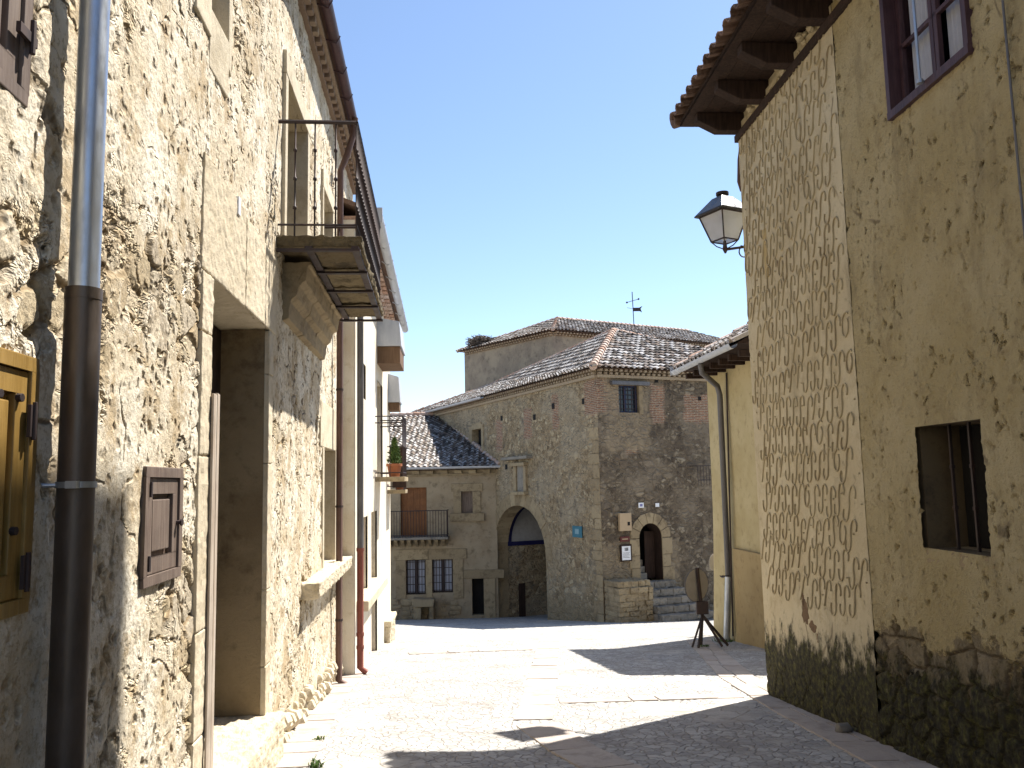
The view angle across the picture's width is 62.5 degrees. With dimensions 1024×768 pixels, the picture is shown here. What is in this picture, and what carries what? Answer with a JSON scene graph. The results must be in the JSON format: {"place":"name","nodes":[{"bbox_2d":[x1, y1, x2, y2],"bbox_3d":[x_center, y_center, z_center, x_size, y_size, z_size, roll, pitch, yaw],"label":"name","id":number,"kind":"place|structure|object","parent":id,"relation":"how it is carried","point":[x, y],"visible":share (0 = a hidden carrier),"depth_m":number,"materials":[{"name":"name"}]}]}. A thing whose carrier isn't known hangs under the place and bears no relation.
{"place":"outdoors","nodes":[
{"label":"outdoors","id":0,"kind":"place"},
{"bbox_2d":[332,0,747,412],"label":"sky","id":1,"kind":"structure","parent":0,"point":[527,164],"materials":[{"name":"blue"}]},
{"bbox_2d":[303,614,901,767],"bbox_3d":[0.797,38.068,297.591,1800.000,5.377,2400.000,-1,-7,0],"label":"street paving","id":2,"kind":"structure","parent":0,"point":[401,707],"depth_m":9.72,"materials":[{"name":"stone"}]},
{"bbox_2d":[0,0,383,767],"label":"stone house","id":3,"kind":"structure","parent":2,"relation":"on","point":[188,278],"depth_m":4.84,"materials":[{"name":"beige stone"}]},
{"bbox_2d":[202,393,219,767],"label":"half door","id":4,"kind":"structure","parent":3,"relation":"in","point":[208,731],"depth_m":5.51,"materials":[{"name":"brown wood"}]},
{"bbox_2d":[205,325,220,627],"bbox_3d":[-2.514,1.064,6.447,0.053,3.332,1.922,-1,-7,-5],"label":"door","id":5,"kind":"structure","parent":3,"relation":"in","point":[216,333],"depth_m":7.39,"materials":[{"name":"metal"}]},
{"bbox_2d":[308,757,324,767],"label":"weed","id":6,"kind":"object","parent":2,"relation":"on","point":[314,763],"visible":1,"depth_m":6.95,"materials":[{"name":"green plant"}]},
{"bbox_2d":[276,630,403,767],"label":"paving strip","id":7,"kind":"object","parent":2,"relation":"on","point":[301,748],"visible":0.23,"depth_m":8.77,"materials":[{"name":"grey stone"}]},
{"bbox_2d":[312,735,324,740],"bbox_3d":[-1.841,3.376,8.033,0.159,0.052,0.112,-1,-7,0],"label":"weed","id":8,"kind":"object","parent":7,"relation":"on","point":[318,737],"visible":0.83,"depth_m":8.04,"materials":[{"name":"green plant"}]},
{"bbox_2d":[342,197,407,674],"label":"plastered house","id":9,"kind":"structure","parent":2,"relation":"on","point":[373,354],"depth_m":15.41,"materials":[{"name":"beige paint"}]},
{"bbox_2d":[386,436,401,476],"bbox_3d":[-2.359,1.450,16.936,0.336,0.819,0.335,-1,-7,0],"label":"flower pot","id":10,"kind":"object","parent":9,"relation":"on","point":[394,456],"visible":0.98,"depth_m":16.86,"materials":[{"name":"ceramic"}]},
{"bbox_2d":[376,611,396,642],"bbox_3d":[-2.856,5.606,18.961,0.437,0.791,1.581,-1,-7,-4],"label":"stone bench","id":11,"kind":"object","parent":2,"relation":"on","point":[389,629],"visible":0.49,"depth_m":18.35,"materials":[{"name":"stone"}]},
{"bbox_2d":[412,597,434,619],"bbox_3d":[-3.767,9.741,35.988,0.965,1.193,0.665,-1,-7,0],"label":"stone bench","id":12,"kind":"object","parent":2,"relation":"on","point":[418,603],"visible":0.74,"depth_m":35.76,"materials":[{"name":"beige stone"}]},
{"bbox_2d":[390,412,503,619],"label":"stone fronted house","id":13,"kind":"structure","parent":2,"relation":"on","point":[444,549],"depth_m":36.79,"materials":[{"name":"brown stone"}]},
{"bbox_2d":[401,487,426,534],"bbox_3d":[-4.300,5.615,37.109,1.147,2.107,0.100,-1,-7,0],"label":"balcony door","id":14,"kind":"structure","parent":13,"relation":"in","point":[416,498],"depth_m":37.08,"materials":[{"name":"red wood"}]},
{"bbox_2d":[406,560,425,594],"bbox_3d":[-4.161,8.382,36.711,0.853,1.473,0.245,-1,-7,0],"label":"window","id":15,"kind":"structure","parent":13,"relation":"in","point":[416,569],"depth_m":36.77,"materials":[{"name":"metal"}]},
{"bbox_2d":[432,559,452,592],"bbox_3d":[-3.004,8.302,36.718,0.893,1.473,0.245,-1,-7,0],"label":"window","id":16,"kind":"structure","parent":13,"relation":"in","point":[442,575],"depth_m":36.75,"materials":[{"name":"metal"}]},
{"bbox_2d":[461,491,472,512],"bbox_3d":[-1.968,5.195,37.153,0.492,0.934,0.100,-1,-7,0],"label":"window","id":17,"kind":"structure","parent":13,"relation":"in","point":[467,497],"depth_m":37.10,"materials":[{"name":"brown paint"}]},
{"bbox_2d":[472,578,483,613],"bbox_3d":[-1.466,9.245,36.928,0.706,1.544,0.200,-1,-7,0],"label":"doorway","id":18,"kind":"structure","parent":13,"relation":"in","point":[477,584],"depth_m":36.83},
{"bbox_2d":[408,648,533,654],"bbox_3d":[-0.785,5.139,16.177,2.398,0.127,0.404,0,-7,-9],"label":"paving strip","id":19,"kind":"object","parent":2,"relation":"on","point":[473,650],"visible":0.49,"depth_m":16.12,"materials":[{"name":"grey stone"}]},
{"bbox_2d":[514,639,559,720],"bbox_3d":[0.526,4.555,13.583,0.446,0.976,9.642,-2,-7,3],"label":"paving strip","id":20,"kind":"object","parent":2,"relation":"on","point":[537,700],"visible":0.95,"depth_m":11.29,"materials":[{"name":"grey stone"}]},
{"bbox_2d":[411,327,713,621],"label":"gate building","id":21,"kind":"structure","parent":2,"relation":"on","point":[593,436],"depth_m":30.44,"materials":[{"name":"stone"}]},
{"bbox_2d":[478,430,480,445],"bbox_3d":[-1.314,2.588,39.237,0.050,0.955,1.161,2,-7,-24],"label":"window","id":22,"kind":"structure","parent":21,"relation":"in","point":[479,431],"depth_m":39.64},
{"bbox_2d":[518,583,525,616],"bbox_3d":[0.453,9.786,37.128,0.319,1.998,0.017,2,-7,-24],"label":"passage door","id":23,"kind":"structure","parent":21,"relation":"in","point":[522,601],"depth_m":37.15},
{"bbox_2d":[572,526,581,537],"bbox_3d":[2.322,5.260,30.044,0.036,0.397,0.695,2,-7,-24],"label":"blue plaque","id":24,"kind":"object","parent":21,"relation":"attached to","point":[576,531],"visible":1,"depth_m":30.01,"materials":[{"name":"metal"}]},
{"bbox_2d":[618,513,631,530],"bbox_3d":[3.867,4.725,28.909,0.469,0.604,0.126,2,-7,-24],"label":"notice box","id":25,"kind":"object","parent":21,"relation":"attached to","point":[624,522],"visible":1,"depth_m":28.85,"materials":[{"name":"beige paint"}]},
{"bbox_2d":[620,536,629,541],"bbox_3d":[3.864,5.306,28.884,0.374,0.174,0.036,2,-7,-24],"label":"name plaque","id":26,"kind":"object","parent":21,"relation":"attached to","point":[625,539],"visible":1,"depth_m":28.87,"materials":[{"name":"red paint"}]},
{"bbox_2d":[620,544,631,561],"bbox_3d":[3.894,5.769,28.827,0.449,0.567,0.056,2,-7,-24],"label":"framed notice","id":27,"kind":"object","parent":21,"relation":"attached to","point":[625,552],"visible":1,"depth_m":28.80,"materials":[{"name":"white paper"}]},
{"bbox_2d":[618,385,637,412],"bbox_3d":[4.049,0.542,29.780,0.792,0.961,0.453,-1,-7,0],"label":"window","id":28,"kind":"structure","parent":21,"relation":"in","point":[628,399],"depth_m":29.78,"materials":[{"name":"black glass"}]},
{"bbox_2d":[638,503,643,507],"bbox_3d":[4.482,4.209,29.303,0.211,0.177,0.036,2,-7,-24],"label":"plaque","id":29,"kind":"object","parent":21,"relation":"attached to","point":[640,505],"visible":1,"depth_m":29.29,"materials":[{"name":"white ceramic"}]},
{"bbox_2d":[639,525,650,579],"bbox_3d":[4.436,5.933,30.162,1.124,2.150,0.080,2,-7,-24],"label":"door interior","id":30,"kind":"structure","parent":21,"relation":"in","point":[641,539],"depth_m":30.24,"materials":[{"name":"black"}]},
{"bbox_2d":[643,531,654,577],"bbox_3d":[4.853,6.025,29.820,0.400,1.630,0.060,2,-7,-24],"label":"door","id":31,"kind":"structure","parent":21,"relation":"in","point":[649,556],"depth_m":29.79,"materials":[{"name":"brown wood"}]},
{"bbox_2d":[516,722,644,767],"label":"paving strip","id":32,"kind":"object","parent":2,"relation":"on","point":[560,740],"visible":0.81,"depth_m":7.42,"materials":[{"name":"grey stone"}]},
{"bbox_2d":[456,316,719,391],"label":"church tower","id":33,"kind":"structure","parent":2,"relation":"on","point":[497,358],"depth_m":49.35,"materials":[{"name":"ceramic"}]},
{"bbox_2d":[465,333,494,347],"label":"bird nest","id":34,"kind":"object","parent":33,"relation":"on","point":[476,340],"visible":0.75,"depth_m":50.70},
{"bbox_2d":[626,292,641,324],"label":"weather vane","id":35,"kind":"object","parent":33,"relation":"on","point":[637,309],"visible":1,"depth_m":51.37,"materials":[{"name":"metal"}]},
{"bbox_2d":[604,577,653,622],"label":"wall","id":36,"kind":"structure","parent":2,"relation":"on","point":[628,600],"depth_m":27.79,"materials":[{"name":"stone"}]},
{"bbox_2d":[558,693,743,703],"bbox_3d":[1.652,3.784,10.091,2.202,0.101,0.344,-1,-7,-4],"label":"paving strip","id":37,"kind":"object","parent":2,"relation":"on","point":[649,698],"visible":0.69,"depth_m":10.05,"materials":[{"name":"grey stone"}]},
{"bbox_2d":[709,554,713,570],"bbox_3d":[4.551,4.724,18.884,0.380,1.817,0.055,4,-8,-37],"label":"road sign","id":38,"kind":"object","parent":2,"relation":"on","point":[711,562],"visible":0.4,"depth_m":18.89,"materials":[{"name":"metal"}]},
{"bbox_2d":[670,321,764,648],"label":"yellow house","id":39,"kind":"structure","parent":2,"relation":"on","point":[721,366],"depth_m":17.14,"materials":[{"name":"paint"}]},
{"bbox_2d":[712,637,734,642],"bbox_3d":[4.269,5.176,17.066,0.475,0.075,0.473,-1,-7,0],"label":"weed","id":40,"kind":"object","parent":2,"relation":"on","point":[722,641],"visible":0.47,"depth_m":17.05,"materials":[{"name":"green plant"}]},
{"bbox_2d":[687,640,937,767],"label":"paving strip","id":41,"kind":"object","parent":2,"relation":"on","point":[873,753],"visible":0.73,"depth_m":8.48,"materials":[{"name":"grey stone"}]},
{"bbox_2d":[684,568,728,647],"bbox_3d":[3.697,4.251,16.023,0.557,1.494,0.698,-7,-9,41],"label":"road sign","id":42,"kind":"object","parent":41,"relation":"on","point":[696,585],"visible":0.99,"depth_m":16.08,"materials":[{"name":"metal"}]},
{"bbox_2d":[835,722,852,733],"bbox_3d":[3.094,3.218,7.867,0.172,0.117,0.124,-1,-7,0],"label":"loose stone","id":43,"kind":"object","parent":41,"relation":"on","point":[845,727],"visible":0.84,"depth_m":7.83,"materials":[{"name":"grey stone"}]},
{"bbox_2d":[669,0,1023,767],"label":"ochre house","id":44,"kind":"structure","parent":2,"relation":"on","point":[881,166],"depth_m":7.19,"materials":[{"name":"paint"}]},
{"bbox_2d":[694,190,744,257],"bbox_3d":[2.962,-2.114,11.166,0.551,1.034,1.002,2,-8,-28],"label":"street lamp","id":45,"kind":"object","parent":44,"relation":"attached to","point":[719,216],"visible":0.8,"depth_m":11.25,"materials":[{"name":"white glass"}]},
{"bbox_2d":[879,0,973,120],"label":"window","id":46,"kind":"structure","parent":44,"relation":"in","point":[923,41],"depth_m":6.82,"materials":[{"name":"brown wood"}]},
{"bbox_2d":[947,422,990,551],"bbox_3d":[3.552,0.764,6.310,0.287,0.990,0.863,-1,-7,-3],"label":"window","id":47,"kind":"structure","parent":44,"relation":"in","point":[973,466],"depth_m":6.53,"materials":[{"name":"wood"}]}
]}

